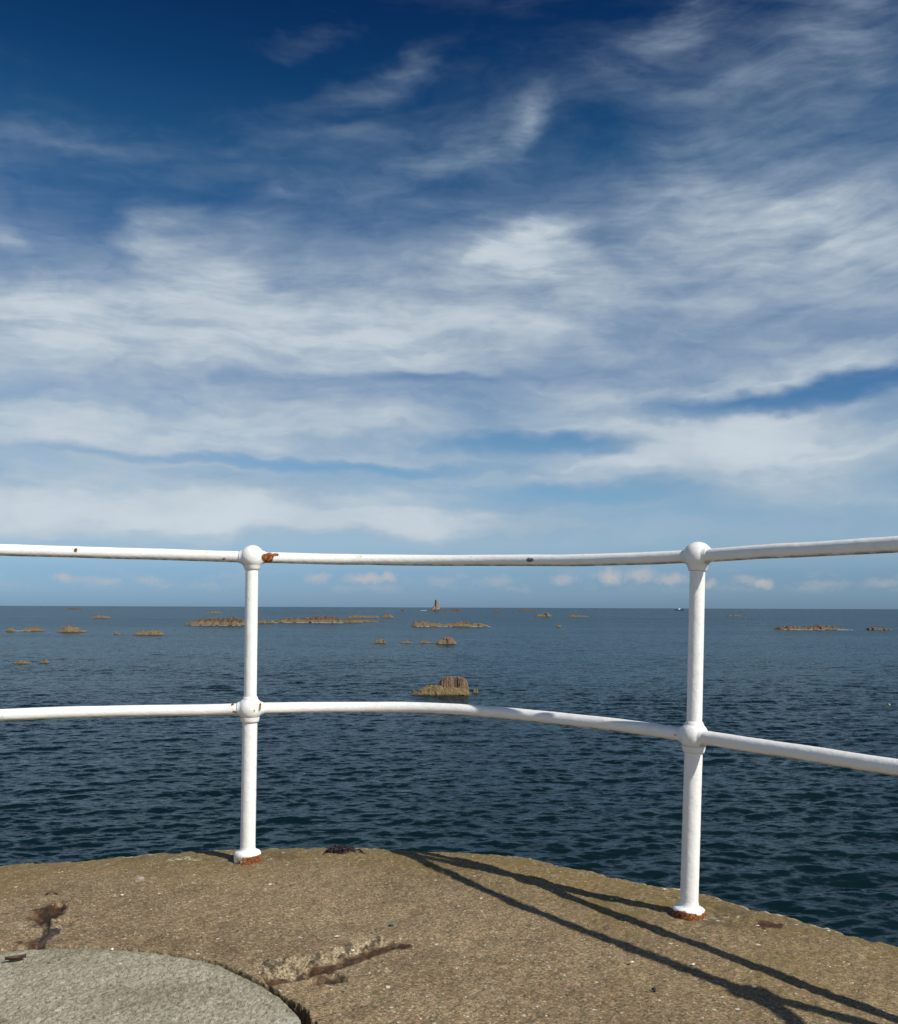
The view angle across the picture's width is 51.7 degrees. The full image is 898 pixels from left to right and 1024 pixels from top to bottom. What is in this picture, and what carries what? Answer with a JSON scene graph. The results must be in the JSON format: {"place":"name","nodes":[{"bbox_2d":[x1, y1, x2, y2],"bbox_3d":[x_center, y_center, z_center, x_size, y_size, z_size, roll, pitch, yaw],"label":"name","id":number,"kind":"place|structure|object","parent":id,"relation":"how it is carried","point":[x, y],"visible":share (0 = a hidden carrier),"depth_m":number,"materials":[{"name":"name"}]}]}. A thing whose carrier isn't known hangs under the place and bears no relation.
{"place":"outdoors","nodes":[
{"label":"outdoors","id":0,"kind":"place"},
{"bbox_2d":[5,954,25,959],"bbox_3d":[-1.145,1.178,2.450,0.052,0.012,0.019,3,-6,-22],"label":"dead leaf","id":1,"kind":"object","parent":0,"point":[17,957],"visible":1,"depth_m":2.45,"materials":[{"name":"brown plant"}]},
{"bbox_2d":[0,606,897,946],"bbox_3d":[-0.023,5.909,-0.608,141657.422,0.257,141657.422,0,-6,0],"label":"sea","id":2,"kind":"structure","parent":0,"point":[808,842],"depth_m":40.02,"materials":[{"name":"blue liquid"}]},
{"bbox_2d":[5,628,15,631],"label":"sea rock","id":3,"kind":"object","parent":2,"relation":"in","point":[10,630],"visible":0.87,"depth_m":213.58,"materials":[{"name":"brown stone"}]},
{"bbox_2d":[14,660,31,663],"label":"sea rock","id":4,"kind":"object","parent":2,"relation":"in","point":[22,662],"visible":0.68,"depth_m":95.73,"materials":[{"name":"brown stone"}]},
{"bbox_2d":[19,626,44,630],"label":"sea rock","id":5,"kind":"object","parent":2,"relation":"in","point":[33,629],"visible":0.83,"depth_m":219.85,"materials":[{"name":"brown stone"}]},
{"bbox_2d":[57,625,86,631],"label":"sea rock","id":6,"kind":"object","parent":2,"relation":"in","point":[68,628],"visible":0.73,"depth_m":210.60,"materials":[{"name":"brown stone"}]},
{"bbox_2d":[91,615,109,617],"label":"reef","id":7,"kind":"object","parent":2,"relation":"in","point":[98,616],"visible":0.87,"depth_m":456.91},
{"bbox_2d":[132,630,164,634],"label":"sea rock","id":8,"kind":"object","parent":2,"relation":"in","point":[151,632],"visible":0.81,"depth_m":193.61,"materials":[{"name":"brown stone"}]},
{"bbox_2d":[184,616,244,624],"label":"reef","id":9,"kind":"object","parent":2,"relation":"in","point":[224,621],"visible":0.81,"depth_m":295.81},
{"bbox_2d":[258,620,274,622],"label":"reef","id":10,"kind":"object","parent":2,"relation":"in","point":[264,621],"visible":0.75,"depth_m":333.74},
{"bbox_2d":[277,616,362,622],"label":"reef","id":11,"kind":"object","parent":2,"relation":"in","point":[325,619],"visible":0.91,"depth_m":351.63},
{"bbox_2d":[347,615,378,617],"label":"reef","id":12,"kind":"object","parent":2,"relation":"in","point":[359,616],"visible":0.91,"depth_m":513.63},
{"bbox_2d":[372,639,385,642],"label":"sea rock","id":13,"kind":"object","parent":2,"relation":"in","point":[381,641],"visible":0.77,"depth_m":153.91,"materials":[{"name":"brown stone"}]},
{"bbox_2d":[381,614,393,617],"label":"reef","id":14,"kind":"object","parent":2,"relation":"in","point":[388,616],"visible":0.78,"depth_m":518.54},
{"bbox_2d":[410,676,471,695],"bbox_3d":[-0.592,11.975,63.750,4.293,1.344,1.726,0,-6,0],"label":"sea rock","id":15,"kind":"object","parent":2,"relation":"in","point":[450,685],"visible":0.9,"depth_m":63.43,"materials":[{"name":"brown stone"}]},
{"bbox_2d":[436,637,456,643],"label":"sea rock","id":16,"kind":"object","parent":2,"relation":"in","point":[447,640],"visible":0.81,"depth_m":150.91,"materials":[{"name":"brown stone"}]},
{"bbox_2d":[0,848,897,1023],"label":"pier deck","id":17,"kind":"structure","parent":2,"relation":"in","point":[468,938],"depth_m":2.63,"materials":[{"name":"concrete"}]},
{"bbox_2d":[39,928,60,947],"bbox_3d":[-1.136,1.208,2.627,0.034,0.015,0.150,10,0,4],"label":"iron bar","id":18,"kind":"object","parent":17,"relation":"on","point":[52,933],"visible":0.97,"depth_m":2.64,"materials":[{"name":"grey metal"}]},
{"bbox_2d":[0,948,300,1023],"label":"concrete slab","id":19,"kind":"structure","parent":17,"relation":"on","point":[75,986],"depth_m":2.26,"materials":[{"name":"grey concrete"}]},
{"bbox_2d":[323,844,366,853],"bbox_3d":[-0.399,1.298,3.580,0.170,0.022,0.128,0,-6,0],"label":"seaweed","id":20,"kind":"object","parent":17,"relation":"on","point":[343,849],"visible":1,"depth_m":3.56,"materials":[{"name":"black plant"}]},
{"bbox_2d":[0,536,897,920],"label":"railing","id":21,"kind":"object","parent":17,"relation":"on","point":[692,734],"visible":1,"depth_m":3.30,"materials":[{"name":"white metal"}]},
{"bbox_2d":[412,621,489,626],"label":"reef","id":22,"kind":"object","parent":2,"relation":"in","point":[455,624],"visible":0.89,"depth_m":290.14},
{"bbox_2d":[238,610,792,629],"bbox_3d":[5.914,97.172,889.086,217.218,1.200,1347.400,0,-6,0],"label":"sea foam","id":23,"kind":"object","parent":2,"relation":"on","point":[416,626],"visible":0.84,"depth_m":287.68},
{"bbox_2d":[535,613,551,616],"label":"reef","id":24,"kind":"object","parent":2,"relation":"in","point":[544,615],"visible":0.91,"depth_m":630.37},
{"bbox_2d":[774,624,846,629],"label":"reef","id":25,"kind":"object","parent":2,"relation":"in","point":[815,627],"visible":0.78,"depth_m":265.61},
{"bbox_2d":[866,627,891,629],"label":"reef","id":26,"kind":"object","parent":2,"relation":"in","point":[873,628],"visible":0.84,"depth_m":265.13},
{"bbox_2d":[0,0,897,608],"label":"sky","id":27,"kind":"structure","parent":0,"point":[397,277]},
{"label":"reef","id":28,"kind":"object","parent":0,"visible":0},
{"bbox_2d":[431,600,439,609],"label":"stone tower","id":29,"kind":"structure","parent":28,"relation":"on","point":[436,606],"depth_m":1483.43,"materials":[{"name":"stone"}]}
]}

